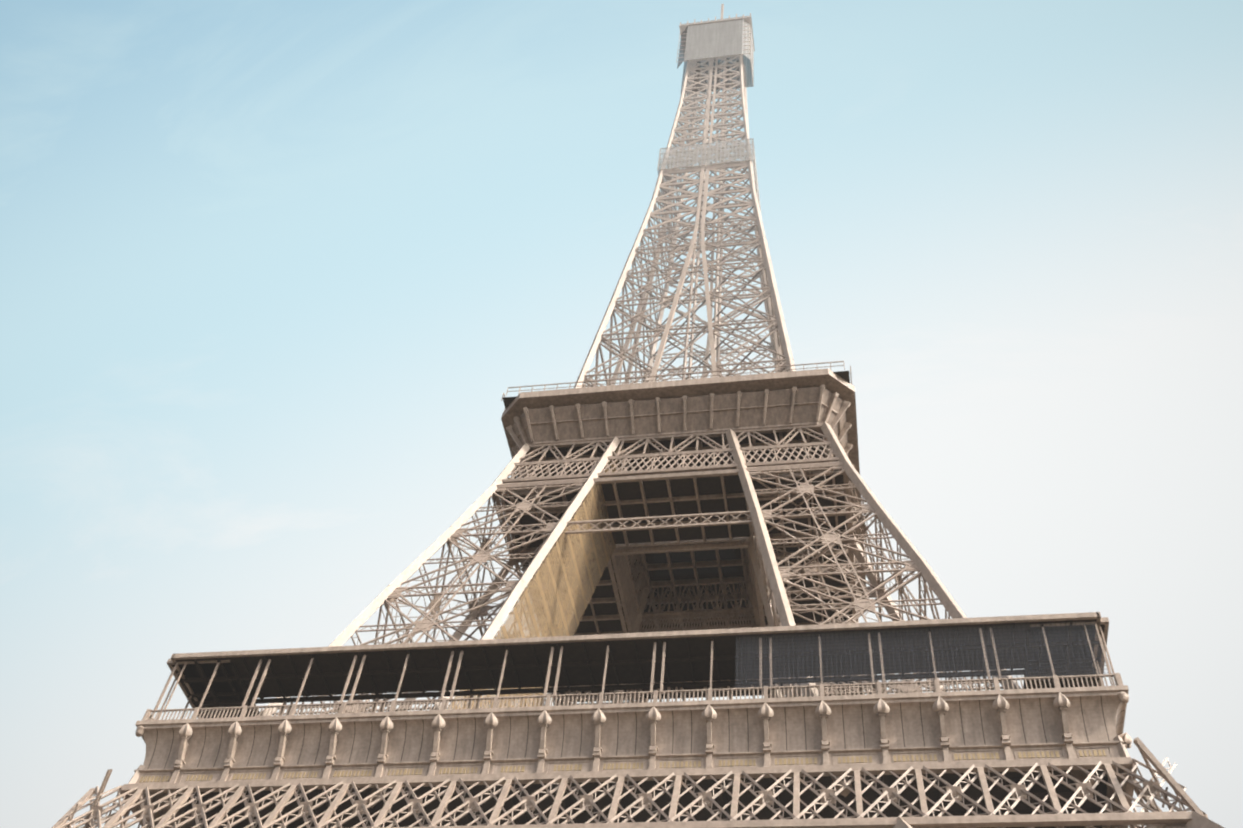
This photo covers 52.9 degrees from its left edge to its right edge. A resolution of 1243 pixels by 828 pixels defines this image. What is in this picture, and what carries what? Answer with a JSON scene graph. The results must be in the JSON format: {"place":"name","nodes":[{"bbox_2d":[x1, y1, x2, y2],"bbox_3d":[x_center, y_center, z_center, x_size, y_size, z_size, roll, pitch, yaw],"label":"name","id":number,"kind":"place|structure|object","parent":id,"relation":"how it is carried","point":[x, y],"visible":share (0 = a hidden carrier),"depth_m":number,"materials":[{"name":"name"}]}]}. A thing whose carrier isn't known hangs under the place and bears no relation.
{"place":"outdoors","nodes":[
{"label":"outdoors","id":0,"kind":"place"},
{"bbox_2d":[0,0,1242,827],"label":"sky","id":1,"kind":"structure","parent":0,"point":[276,276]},
{"label":"ground","id":2,"kind":"structure","parent":0,"visible":0},
{"bbox_2d":[52,4,1207,827],"bbox_3d":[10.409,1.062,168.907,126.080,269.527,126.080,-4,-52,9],"label":"metal lattice","id":3,"kind":"object","parent":2,"relation":"on","point":[628,584],"visible":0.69,"depth_m":121.44,"materials":[{"name":"brown metal"}]},
{"bbox_2d":[447,443,628,709],"bbox_3d":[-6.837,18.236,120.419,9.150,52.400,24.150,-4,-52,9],"label":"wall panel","id":4,"kind":"object","parent":3,"relation":"on","point":[555,598],"visible":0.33,"depth_m":124.36,"materials":[{"name":"beige metal"}]},
{"bbox_2d":[121,16,1133,827],"bbox_3d":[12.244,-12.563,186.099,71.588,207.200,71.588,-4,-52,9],"label":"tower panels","id":5,"kind":"object","parent":3,"relation":"attached to","point":[765,736],"visible":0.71,"depth_m":87.53,"materials":[{"name":"brown metal"}]},
{"bbox_2d":[139,750,1121,827],"bbox_3d":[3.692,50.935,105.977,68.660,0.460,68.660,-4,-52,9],"label":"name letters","id":6,"kind":"object","parent":3,"relation":"attached to","point":[720,763],"visible":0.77,"depth_m":84.71,"materials":[{"name":"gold metal"}]},
{"bbox_2d":[148,371,1124,827],"bbox_3d":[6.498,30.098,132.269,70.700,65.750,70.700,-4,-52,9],"label":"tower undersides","id":7,"kind":"object","parent":3,"relation":"attached to","point":[584,663],"visible":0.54,"depth_m":94.91,"materials":[{"name":"black metal"}]},
{"bbox_2d":[501,374,865,594],"bbox_3d":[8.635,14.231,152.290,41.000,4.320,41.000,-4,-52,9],"label":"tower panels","id":8,"kind":"object","parent":3,"relation":"attached to","point":[724,397],"visible":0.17,"depth_m":141.34,"materials":[{"name":"brown metal"}]},
{"bbox_2d":[162,54,1223,827],"bbox_3d":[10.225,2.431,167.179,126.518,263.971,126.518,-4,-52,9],"label":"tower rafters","id":9,"kind":"object","parent":3,"relation":"attached to","point":[780,594],"visible":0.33,"depth_m":132.17,"materials":[{"name":"beige metal"}]},
{"bbox_2d":[657,138,760,247],"bbox_3d":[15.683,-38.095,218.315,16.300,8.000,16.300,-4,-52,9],"label":"net band","id":10,"kind":"object","parent":3,"relation":"attached to","point":[716,155],"visible":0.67,"depth_m":213.48,"materials":[{"name":"grey metal"}]},
{"bbox_2d":[677,19,753,93],"bbox_3d":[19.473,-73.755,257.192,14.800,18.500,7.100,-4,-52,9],"label":"observation deck","id":11,"kind":"structure","parent":3,"relation":"attached to","point":[717,39],"depth_m":255.60,"materials":[{"name":"grey metal"}]},
{"bbox_2d":[737,622,1102,686],"bbox_3d":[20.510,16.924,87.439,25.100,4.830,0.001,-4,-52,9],"label":"dark net","id":12,"kind":"object","parent":3,"relation":"on","point":[923,652],"visible":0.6,"depth_m":87.27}
]}

